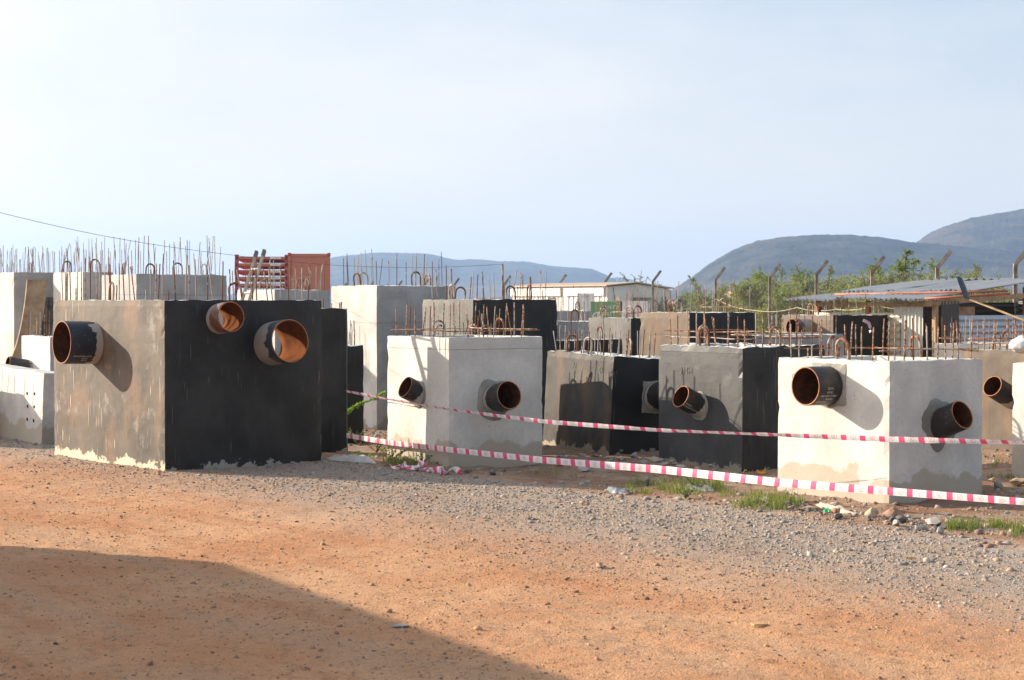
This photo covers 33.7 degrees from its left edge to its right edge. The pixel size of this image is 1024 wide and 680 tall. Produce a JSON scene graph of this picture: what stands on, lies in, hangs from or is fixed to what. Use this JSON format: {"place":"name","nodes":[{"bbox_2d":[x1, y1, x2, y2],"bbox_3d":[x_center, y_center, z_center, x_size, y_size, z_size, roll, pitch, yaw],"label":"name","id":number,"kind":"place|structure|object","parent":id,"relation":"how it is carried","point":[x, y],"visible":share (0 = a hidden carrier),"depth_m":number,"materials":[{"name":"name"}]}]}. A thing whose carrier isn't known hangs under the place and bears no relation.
{"place":"outdoors","nodes":[
{"label":"outdoors","id":0,"kind":"place"},
{"bbox_2d":[227,252,616,302],"bbox_3d":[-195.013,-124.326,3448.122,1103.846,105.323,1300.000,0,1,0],"label":"hill","id":1,"kind":"structure","parent":0,"point":[549,274],"depth_m":3151.15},
{"bbox_2d":[489,468,495,474],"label":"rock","id":2,"kind":"object","parent":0,"point":[492,472],"visible":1,"depth_m":15.88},
{"bbox_2d":[0,305,1023,679],"bbox_3d":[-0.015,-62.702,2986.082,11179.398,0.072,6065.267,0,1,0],"label":"ground","id":3,"kind":"structure","parent":0,"point":[858,651],"depth_m":9.65,"materials":[{"name":"soil"}]},
{"bbox_2d":[0,363,54,443],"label":"precast chamber","id":4,"kind":"object","parent":3,"relation":"on","point":[27,412],"visible":0.89,"depth_m":19.85,"materials":[{"name":"grey concrete"}]},
{"bbox_2d":[5,306,53,370],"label":"precast chamber","id":5,"kind":"object","parent":3,"relation":"on","point":[37,351],"visible":0.45,"depth_m":22.91,"materials":[{"name":"grey concrete"}]},
{"bbox_2d":[0,246,59,363],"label":"precast chamber","id":6,"kind":"object","parent":3,"relation":"on","point":[12,290],"visible":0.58,"depth_m":26.25,"materials":[{"name":"grey concrete"}]},
{"bbox_2d":[53,236,112,317],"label":"precast chamber","id":7,"kind":"object","parent":3,"relation":"on","point":[57,288],"visible":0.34,"depth_m":25.32,"materials":[{"name":"grey concrete"}]},
{"bbox_2d":[12,280,46,357],"bbox_3d":[-7.082,-0.184,24.636,0.257,1.394,0.992,0,1,15],"label":"plywood sheet","id":8,"kind":"object","parent":7,"relation":"attached to","point":[35,295],"visible":0.54,"depth_m":24.81,"materials":[{"name":"wood"}]},
{"bbox_2d":[102,236,226,324],"bbox_3d":[-4.911,-0.173,23.890,1.371,2.624,1.212,-1,2,-36],"label":"precast chamber","id":9,"kind":"object","parent":3,"relation":"on","point":[141,283],"visible":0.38,"depth_m":23.45,"materials":[{"name":"grey concrete"}]},
{"bbox_2d":[52,253,322,470],"bbox_3d":[-3.415,0.208,17.433,2.214,2.137,2.789,-1,2,-40],"label":"precast chamber","id":10,"kind":"object","parent":3,"relation":"on","point":[170,385],"visible":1,"depth_m":16.77,"materials":[{"name":"paint"}]},
{"bbox_2d":[240,249,265,299],"bbox_3d":[-2.850,-0.083,17.493,0.344,1.726,0.915,1,2,38],"label":"ladder","id":11,"kind":"object","parent":10,"relation":"in","point":[255,256],"visible":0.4,"depth_m":17.67,"materials":[{"name":"grey metal"}]},
{"bbox_2d":[237,260,330,354],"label":"precast chamber","id":12,"kind":"object","parent":3,"relation":"on","point":[322,294],"visible":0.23,"depth_m":26.35,"materials":[{"name":"grey concrete"}]},
{"bbox_2d":[288,253,330,290],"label":"shipping container","id":13,"kind":"object","parent":3,"relation":"on","point":[318,260],"visible":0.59,"depth_m":83.02,"materials":[{"name":"red metal"}]},
{"bbox_2d":[320,298,347,452],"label":"precast chamber","id":14,"kind":"object","parent":3,"relation":"on","point":[334,420],"visible":0.73,"depth_m":18.11,"materials":[{"name":"paint"}]},
{"bbox_2d":[346,433,1023,504],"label":"barrier tape","id":15,"kind":"object","parent":14,"relation":"attached to","point":[759,480],"visible":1,"depth_m":14.15,"materials":[{"name":"plastic"}]},
{"bbox_2d":[327,454,377,463],"bbox_3d":[-1.625,1.204,17.204,0.436,0.072,0.787,0,1,-13],"label":"sack","id":16,"kind":"object","parent":3,"relation":"on","point":[352,458],"visible":1,"depth_m":17.12,"materials":[{"name":"grey plastic"}]},
{"bbox_2d":[347,320,363,443],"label":"precast chamber","id":17,"kind":"object","parent":3,"relation":"on","point":[355,357],"visible":0.38,"depth_m":19.41,"materials":[{"name":"paint"}]},
{"bbox_2d":[348,427,382,443],"bbox_3d":[-1.674,1.083,19.307,0.478,0.208,0.453,0,1,-16],"label":"leafy weed","id":18,"kind":"object","parent":3,"relation":"on","point":[355,441],"visible":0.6,"depth_m":19.25,"materials":[{"name":"green plant"}]},
{"bbox_2d":[348,391,385,413],"bbox_3d":[-1.710,0.872,18.845,0.680,0.647,0.095,1,1,22],"label":"leafy sprig","id":19,"kind":"object","parent":3,"relation":"on","point":[350,410],"visible":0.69,"depth_m":18.82,"materials":[{"name":"green plant"}]},
{"bbox_2d":[361,436,386,452],"bbox_3d":[-1.429,1.120,18.405,0.263,0.225,0.696,1,1,25],"label":"leafy weed","id":20,"kind":"object","parent":3,"relation":"on","point":[377,450],"visible":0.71,"depth_m":18.34,"materials":[{"name":"green plant"}]},
{"bbox_2d":[331,249,454,429],"bbox_3d":[-1.583,-0.010,22.558,1.241,2.356,1.174,-1,2,-36],"label":"precast chamber","id":21,"kind":"object","parent":3,"relation":"on","point":[371,311],"visible":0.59,"depth_m":21.93,"materials":[{"name":"grey concrete"}]},
{"bbox_2d":[378,446,411,459],"bbox_3d":[-1.183,1.148,17.066,0.382,0.196,0.399,0,1,0],"label":"leafy weed","id":22,"kind":"object","parent":3,"relation":"on","point":[393,453],"visible":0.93,"depth_m":17.15,"materials":[{"name":"green plant"}]},
{"bbox_2d":[390,624,409,627],"bbox_3d":[-0.558,1.418,8.388,0.106,0.013,0.068,-1,2,-39],"label":"rock","id":23,"kind":"object","parent":3,"relation":"on","point":[399,625],"visible":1,"depth_m":8.37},
{"bbox_2d":[416,450,432,462],"bbox_3d":[-0.872,1.173,16.882,0.178,0.142,0.107,0,1,0],"label":"leafy weed","id":24,"kind":"object","parent":3,"relation":"on","point":[422,457],"visible":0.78,"depth_m":16.87,"materials":[{"name":"green plant"}]},
{"bbox_2d":[389,460,462,475],"bbox_3d":[-0.854,1.213,16.118,0.235,0.129,0.986,-1,2,-41],"label":"barrier tape","id":25,"kind":"object","parent":3,"relation":"on","point":[440,469],"visible":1,"depth_m":16.09,"materials":[{"name":"plastic"}]},
{"bbox_2d":[431,314,496,334],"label":"precast chamber","id":26,"kind":"object","parent":3,"relation":"on","point":[472,325],"visible":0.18,"depth_m":18.84,"materials":[{"name":"concrete"}]},
{"bbox_2d":[387,302,542,466],"bbox_3d":[-0.498,0.445,17.269,1.344,1.672,1.576,-1,1,-33],"label":"precast chamber","id":27,"kind":"object","parent":3,"relation":"on","point":[497,373],"visible":0.97,"depth_m":16.95,"materials":[{"name":"concrete"}]},
{"bbox_2d":[346,390,1023,444],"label":"barrier tape","id":28,"kind":"object","parent":27,"relation":"attached to","point":[869,438],"visible":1,"depth_m":14.07,"materials":[{"name":"plastic"}]},
{"bbox_2d":[422,265,556,432],"bbox_3d":[-0.275,0.145,20.826,1.273,2.119,1.107,-1,2,-36],"label":"precast chamber","id":29,"kind":"object","parent":3,"relation":"on","point":[540,314],"visible":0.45,"depth_m":20.49,"materials":[{"name":"paint"}]},
{"bbox_2d":[502,264,503,298],"bbox_3d":[-0.165,-0.146,30.004,0.031,2.399,0.031,-1,1,-22],"label":"pole","id":30,"kind":"object","parent":3,"relation":"on","point":[503,280],"visible":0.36,"depth_m":29.98,"materials":[{"name":"metal"}]},
{"bbox_2d":[0,212,498,267],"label":"overhead wire","id":31,"kind":"object","parent":30,"relation":"attached to","point":[235,255],"visible":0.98,"depth_m":23.21,"materials":[{"name":"metal"}]},
{"bbox_2d":[0,462,1023,679],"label":"pebbles","id":32,"kind":"object","parent":3,"relation":"on","point":[305,668],"visible":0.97,"depth_m":9.89,"materials":[{"name":"stone"},{"name":"gravel"}]},
{"bbox_2d":[537,285,591,320],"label":"precast chamber","id":33,"kind":"object","parent":3,"relation":"on","point":[565,315],"visible":0.12,"depth_m":29.42,"materials":[{"name":"grey concrete"}]},
{"bbox_2d":[556,295,588,339],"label":"precast chamber","id":34,"kind":"object","parent":3,"relation":"on","point":[583,325],"visible":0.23,"depth_m":25.90,"materials":[{"name":"grey concrete"}]},
{"bbox_2d":[578,467,590,471],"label":"rock","id":35,"kind":"object","parent":3,"relation":"on","point":[581,469],"visible":0.88,"depth_m":16.26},
{"bbox_2d":[557,314,621,353],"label":"precast chamber","id":36,"kind":"object","parent":3,"relation":"on","point":[614,345],"visible":0.19,"depth_m":21.67,"materials":[{"name":"paint"}]},
{"bbox_2d":[511,282,672,316],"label":"site cabin","id":37,"kind":"object","parent":3,"relation":"on","point":[619,290],"visible":0.35,"depth_m":61.33,"materials":[{"name":"beige metal"}]},
{"bbox_2d":[596,562,602,567],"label":"rock","id":38,"kind":"object","parent":3,"relation":"on","point":[599,564],"visible":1,"depth_m":10.25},
{"bbox_2d":[543,325,658,454],"bbox_3d":[1.117,0.559,18.644,0.737,1.391,1.801,2,1,-28],"label":"precast chamber","id":39,"kind":"object","parent":3,"relation":"on","point":[591,386],"visible":0.88,"depth_m":18.24,"materials":[{"name":"paint"}]},
{"bbox_2d":[607,487,629,494],"bbox_3d":[0.905,1.276,14.388,0.183,0.056,0.407,0,1,0],"label":"plastic scrap","id":40,"kind":"object","parent":3,"relation":"on","point":[612,490],"visible":1,"depth_m":14.31,"materials":[{"name":"white plastic"}]},
{"bbox_2d":[588,287,653,355],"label":"precast chamber","id":41,"kind":"object","parent":3,"relation":"on","point":[626,323],"visible":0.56,"depth_m":24.56,"materials":[{"name":"paint"}]},
{"bbox_2d":[630,453,637,457],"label":"rock","id":42,"kind":"object","parent":3,"relation":"on","point":[634,455],"visible":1,"depth_m":17.61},
{"bbox_2d":[619,270,659,284],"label":"thorn tree","id":43,"kind":"object","parent":3,"relation":"on","point":[636,278],"visible":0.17,"depth_m":71.58,"materials":[{"name":"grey plant"}]},
{"bbox_2d":[646,476,649,485],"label":"rock","id":44,"kind":"object","parent":3,"relation":"on","point":[647,481],"visible":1,"depth_m":14.92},
{"bbox_2d":[649,457,663,461],"bbox_3d":[1.451,1.201,16.987,0.144,0.052,0.068,0,1,15],"label":"mortar lump","id":45,"kind":"object","parent":3,"relation":"on","point":[655,459],"visible":1,"depth_m":16.98,"materials":[{"name":"concrete"}]},
{"bbox_2d":[646,290,710,311],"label":"thorn tree","id":46,"kind":"object","parent":3,"relation":"on","point":[659,306],"visible":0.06,"depth_m":60.56,"materials":[{"name":"green plant"}]},
{"bbox_2d":[341,428,1023,551],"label":"rubble","id":47,"kind":"object","parent":3,"relation":"on","point":[979,531],"visible":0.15,"depth_m":13.80,"materials":[{"name":"stone"}]},
{"bbox_2d":[344,250,1023,332],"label":"chain link fence","id":48,"kind":"object","parent":3,"relation":"on","point":[949,252],"visible":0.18,"depth_m":47.63,"materials":[{"name":"metal"}]},
{"bbox_2d":[579,293,593,310],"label":"banner","id":49,"kind":"object","parent":48,"relation":"hanging from","point":[589,299],"visible":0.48,"depth_m":58.49,"materials":[{"name":"fabric"}]},
{"bbox_2d":[591,301,620,317],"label":"banner","id":50,"kind":"object","parent":48,"relation":"attached to","point":[609,306],"visible":0.3,"depth_m":55.99,"materials":[{"name":"fabric"}]},
{"bbox_2d":[622,301,647,317],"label":"banner","id":51,"kind":"object","parent":48,"relation":"attached to","point":[625,304],"visible":0.33,"depth_m":55.59,"materials":[{"name":"fabric"}]},
{"bbox_2d":[677,299,893,311],"bbox_3d":[5.311,-0.653,31.958,0.642,0.259,5.687,-1,2,-38],"label":"rope","id":52,"kind":"object","parent":48,"relation":"attached to","point":[778,311],"visible":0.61,"depth_m":32.51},
{"bbox_2d":[674,486,694,498],"bbox_3d":[1.430,1.248,13.889,0.139,0.114,0.214,1,1,25],"label":"leafy weed","id":53,"kind":"object","parent":3,"relation":"on","point":[683,492],"visible":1,"depth_m":13.87,"materials":[{"name":"green plant"}]},
{"bbox_2d":[683,476,710,486],"bbox_3d":[1.623,1.217,14.578,0.313,0.162,0.438,0,1,0],"label":"leafy weed","id":54,"kind":"object","parent":3,"relation":"on","point":[694,483],"visible":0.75,"depth_m":14.56,"materials":[{"name":"green plant"}]},
{"bbox_2d":[640,279,754,355],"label":"precast chamber","id":55,"kind":"object","parent":3,"relation":"on","point":[657,323],"visible":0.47,"depth_m":22.44,"materials":[{"name":"paint"}]},
{"bbox_2d":[685,484,714,491],"bbox_3d":[1.607,1.270,14.586,0.255,0.056,0.410,0,1,0],"label":"cardboard scrap","id":56,"kind":"object","parent":3,"relation":"on","point":[704,488],"visible":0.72,"depth_m":14.46,"materials":[{"name":"grey cardboard"}]},
{"bbox_2d":[680,274,744,311],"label":"thorn tree","id":57,"kind":"object","parent":3,"relation":"on","point":[695,299],"visible":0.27,"depth_m":58.03,"materials":[{"name":"green plant"}]},
{"bbox_2d":[705,290,738,311],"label":"thorn tree","id":58,"kind":"object","parent":3,"relation":"on","point":[729,302],"visible":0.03,"depth_m":56.67,"materials":[{"name":"green plant"}]},
{"bbox_2d":[659,310,824,471],"bbox_3d":[2.189,0.494,16.917,1.367,1.588,1.352,-1,1,-33],"label":"precast chamber","id":59,"kind":"object","parent":3,"relation":"on","point":[715,386],"visible":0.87,"depth_m":16.49,"materials":[{"name":"paint"}]},
{"bbox_2d":[750,622,767,625],"bbox_3d":[1.237,1.422,8.469,0.085,0.008,0.030,3,4,-29],"label":"wood chip","id":60,"kind":"object","parent":3,"relation":"on","point":[759,624],"visible":1,"depth_m":8.46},
{"bbox_2d":[755,469,766,473],"bbox_3d":[2.375,1.250,16.128,0.109,0.032,0.268,0,1,9],"label":"dry leaf","id":61,"kind":"object","parent":3,"relation":"on","point":[762,472],"visible":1,"depth_m":16.03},
{"bbox_2d":[726,265,806,332],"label":"thorn tree","id":62,"kind":"object","parent":3,"relation":"on","point":[750,286],"visible":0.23,"depth_m":54.66,"materials":[{"name":"green plant"}]},
{"bbox_2d":[750,276,833,332],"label":"thorn tree","id":63,"kind":"object","parent":3,"relation":"on","point":[777,295],"visible":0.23,"depth_m":49.48,"materials":[{"name":"green plant"}]},
{"bbox_2d":[753,307,843,355],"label":"precast chamber","id":64,"kind":"object","parent":3,"relation":"on","point":[825,337],"visible":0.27,"depth_m":24.32,"materials":[{"name":"grey concrete"}]},
{"bbox_2d":[798,501,817,511],"bbox_3d":[2.319,1.299,13.200,0.125,0.050,0.502,0,1,0],"label":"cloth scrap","id":65,"kind":"object","parent":3,"relation":"on","point":[806,504],"visible":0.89,"depth_m":13.22,"materials":[{"name":"fabric"}]},
{"bbox_2d":[799,505,817,510],"bbox_3d":[2.299,1.307,13.103,0.169,0.044,0.097,0,1,-18],"label":"rock","id":66,"kind":"object","parent":3,"relation":"on","point":[805,507],"visible":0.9,"depth_m":13.09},
{"bbox_2d":[785,262,850,295],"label":"thorn tree","id":67,"kind":"object","parent":3,"relation":"on","point":[806,280],"visible":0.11,"depth_m":51.83,"materials":[{"name":"green plant"}]},
{"bbox_2d":[815,502,852,513],"bbox_3d":[2.513,1.312,13.175,0.170,0.054,0.686,0,1,-6],"label":"cloth scrap","id":68,"kind":"object","parent":3,"relation":"on","point":[830,506],"visible":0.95,"depth_m":13.17,"materials":[{"name":"fabric"}]},
{"bbox_2d":[782,289,887,355],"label":"precast chamber","id":69,"kind":"object","parent":3,"relation":"on","point":[876,321],"visible":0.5,"depth_m":26.90,"materials":[{"name":"paint"}]},
{"bbox_2d":[863,319,871,331],"bbox_3d":[5.438,-0.217,25.905,0.135,0.221,0.062,0,1,0],"label":"ribbon","id":70,"kind":"object","parent":69,"relation":"attached to","point":[868,323],"visible":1,"depth_m":25.90,"materials":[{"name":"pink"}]},
{"bbox_2d":[833,513,843,518],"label":"rock","id":71,"kind":"object","parent":3,"relation":"on","point":[838,515],"visible":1,"depth_m":12.54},
{"bbox_2d":[818,265,882,312],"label":"thorn tree","id":72,"kind":"object","parent":3,"relation":"on","point":[842,288],"visible":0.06,"depth_m":49.84,"materials":[{"name":"green plant"}]},
{"bbox_2d":[835,278,876,312],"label":"thorn tree","id":73,"kind":"object","parent":3,"relation":"on","point":[857,300],"visible":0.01,"depth_m":47.22,"materials":[{"name":"green plant"}]},
{"bbox_2d":[864,507,878,515],"bbox_3d":[2.706,1.295,12.733,0.104,0.072,0.106,0,1,22],"label":"rock","id":74,"kind":"object","parent":3,"relation":"on","point":[872,510],"visible":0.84,"depth_m":12.71,"materials":[{"name":"stone"}]},
{"bbox_2d":[777,317,982,502],"bbox_3d":[3.094,0.577,14.221,1.464,1.540,1.557,-1,2,-36],"label":"precast chamber","id":75,"kind":"object","parent":3,"relation":"on","point":[848,393],"visible":0.94,"depth_m":13.92,"materials":[{"name":"concrete"}]},
{"bbox_2d":[845,247,931,312],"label":"thorn tree","id":76,"kind":"object","parent":3,"relation":"on","point":[901,276],"visible":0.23,"depth_m":45.59,"materials":[{"name":"green plant"}]},
{"bbox_2d":[889,516,895,522],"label":"rock","id":77,"kind":"object","parent":3,"relation":"on","point":[891,518],"visible":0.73,"depth_m":12.32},
{"bbox_2d":[883,506,903,516],"bbox_3d":[2.821,1.282,12.581,0.150,0.096,0.136,-1,2,-44],"label":"rock","id":78,"kind":"object","parent":3,"relation":"on","point":[894,511],"visible":0.76,"depth_m":12.54,"materials":[{"name":"stone"}]},
{"bbox_2d":[892,519,899,525],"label":"rock","id":79,"kind":"object","parent":3,"relation":"on","point":[896,522],"visible":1,"depth_m":12.16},
{"bbox_2d":[895,515,907,522],"bbox_3d":[2.845,1.310,12.331,0.097,0.067,0.090,-1,2,-45],"label":"rock","id":80,"kind":"object","parent":3,"relation":"on","point":[901,518],"visible":0.76,"depth_m":12.30,"materials":[{"name":"stone"}]},
{"bbox_2d":[786,278,1023,356],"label":"tin shed","id":81,"kind":"structure","parent":3,"relation":"on","point":[936,314],"depth_m":27.34,"materials":[{"name":"grey metal"}]},
{"bbox_2d":[835,290,1007,295],"bbox_3d":[6.493,-0.756,27.090,0.036,0.076,3.236,-1,2,-42],"label":"steel pipe","id":82,"kind":"object","parent":81,"relation":"on","point":[938,292],"visible":0.99,"depth_m":26.91,"materials":[{"name":"metal"}]},
{"bbox_2d":[924,292,1009,299],"bbox_3d":[6.983,-0.673,25.991,1.278,0.113,0.035,0,1,18],"label":"steel pipe","id":83,"kind":"object","parent":81,"relation":"attached to","point":[961,296],"visible":0.86,"depth_m":25.96,"materials":[{"name":"metal"}]},
{"bbox_2d":[915,525,928,530],"bbox_3d":[2.899,1.331,11.955,0.102,0.049,0.052,0,1,2],"label":"rock","id":84,"kind":"object","parent":3,"relation":"on","point":[921,527],"visible":1,"depth_m":11.94,"materials":[{"name":"stone"}]},
{"bbox_2d":[925,517,940,524],"bbox_3d":[3.036,1.313,12.194,0.086,0.066,0.245,0,1,-6],"label":"rock","id":85,"kind":"object","parent":3,"relation":"on","point":[933,521],"visible":0.98,"depth_m":12.16,"materials":[{"name":"stone"}]},
{"bbox_2d":[936,526,943,533],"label":"rock","id":86,"kind":"object","parent":3,"relation":"on","point":[940,530],"visible":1,"depth_m":11.78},
{"bbox_2d":[901,257,992,301],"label":"thorn tree","id":87,"kind":"object","parent":3,"relation":"on","point":[974,274],"visible":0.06,"depth_m":43.81,"materials":[{"name":"green plant"}]},
{"bbox_2d":[934,317,1023,357],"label":"precast chamber","id":88,"kind":"object","parent":3,"relation":"on","point":[949,346],"visible":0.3,"depth_m":22.21,"materials":[{"name":"brown paint"}]},
{"bbox_2d":[947,268,1010,293],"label":"thorn tree","id":89,"kind":"object","parent":3,"relation":"on","point":[956,269],"visible":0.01,"depth_m":45.01,"materials":[{"name":"green plant"}]},
{"bbox_2d":[951,274,1021,302],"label":"thorn tree","id":90,"kind":"object","parent":3,"relation":"on","point":[1008,300],"visible":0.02,"depth_m":42.62,"materials":[{"name":"green plant"}]},
{"bbox_2d":[963,317,1023,449],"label":"precast chamber","id":91,"kind":"object","parent":3,"relation":"on","point":[997,385],"visible":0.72,"depth_m":18.62,"materials":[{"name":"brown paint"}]},
{"bbox_2d":[957,277,1023,320],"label":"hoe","id":92,"kind":"object","parent":91,"relation":"on","point":[963,288],"visible":1,"depth_m":18.88,"materials":[{"name":"metal"}]},
{"bbox_2d":[1009,335,1023,353],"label":"white sack","id":93,"kind":"object","parent":91,"relation":"on","point":[1016,345],"visible":1,"depth_m":17.95,"materials":[{"name":"plastic"}]},
{"bbox_2d":[988,477,998,481],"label":"rock","id":94,"kind":"object","parent":3,"relation":"on","point":[994,479],"visible":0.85,"depth_m":15.27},
{"bbox_2d":[993,481,1002,488],"bbox_3d":[4.191,1.253,14.582,0.085,0.074,0.059,0,1,15],"label":"rock","id":95,"kind":"object","parent":3,"relation":"on","point":[999,485],"visible":1,"depth_m":14.56,"materials":[{"name":"stone"}]},
{"bbox_2d":[1009,478,1023,485],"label":"rock","id":96,"kind":"object","parent":3,"relation":"on","point":[1016,481],"visible":0.97,"depth_m":14.88,"materials":[{"name":"stone"}]},
{"bbox_2d":[1012,362,1023,477],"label":"precast chamber","id":97,"kind":"object","parent":3,"relation":"on","point":[1018,423],"visible":0.94,"depth_m":15.64,"materials":[{"name":"concrete"}]},
{"bbox_2d":[0,436,1023,632],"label":"gravel","id":98,"kind":"structure","parent":0,"point":[581,501],"depth_m":12.45,"materials":[{"name":"gravel"}]},
{"bbox_2d":[0,0,1023,294],"label":"sky","id":99,"kind":"structure","parent":0,"point":[626,137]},
{"bbox_2d":[613,277,637,281],"bbox_3d":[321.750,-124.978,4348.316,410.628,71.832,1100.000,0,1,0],"label":"hill","id":100,"kind":"structure","parent":0,"point":[618,278],"depth_m":4219.16,"materials":[{"name":"blue"}]},
{"bbox_2d":[346,452,1023,537],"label":"grass","id":101,"kind":"structure","parent":0,"point":[774,501],"depth_m":13.65,"materials":[{"name":"plant"}]},
{"bbox_2d":[671,234,1023,303],"bbox_3d":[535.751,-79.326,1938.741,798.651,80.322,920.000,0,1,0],"label":"hill","id":102,"kind":"structure","parent":0,"point":[844,255],"depth_m":1733.86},
{"bbox_2d":[917,209,1023,251],"bbox_3d":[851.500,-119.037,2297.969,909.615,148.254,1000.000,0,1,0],"label":"hill","id":103,"kind":"structure","parent":0,"point":[1001,231],"depth_m":2126.52,"materials":[{"name":"blue"}]},
{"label":"flat rack","id":104,"kind":"object","parent":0,"visible":0},
{"bbox_2d":[235,282,287,288],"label":"flat rack","id":105,"kind":"object","parent":104,"relation":"on","point":[261,286],"visible":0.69,"depth_m":84.14,"materials":[{"name":"red metal"}]},
{"bbox_2d":[235,275,286,281],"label":"flat rack","id":106,"kind":"object","parent":105,"relation":"on","point":[242,279],"visible":0.61,"depth_m":84.14,"materials":[{"name":"red metal"}]},
{"bbox_2d":[234,268,286,275],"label":"flat rack","id":107,"kind":"object","parent":106,"relation":"on","point":[277,272],"visible":0.59,"depth_m":84.14,"materials":[{"name":"red metal"}]},
{"bbox_2d":[235,262,287,268],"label":"flat rack","id":108,"kind":"object","parent":107,"relation":"on","point":[266,265],"visible":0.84,"depth_m":84.13,"materials":[{"name":"red metal"}]},
{"bbox_2d":[235,254,287,262],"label":"flat rack","id":109,"kind":"object","parent":108,"relation":"on","point":[249,259],"visible":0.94,"depth_m":84.14,"materials":[{"name":"red metal"}]}
]}

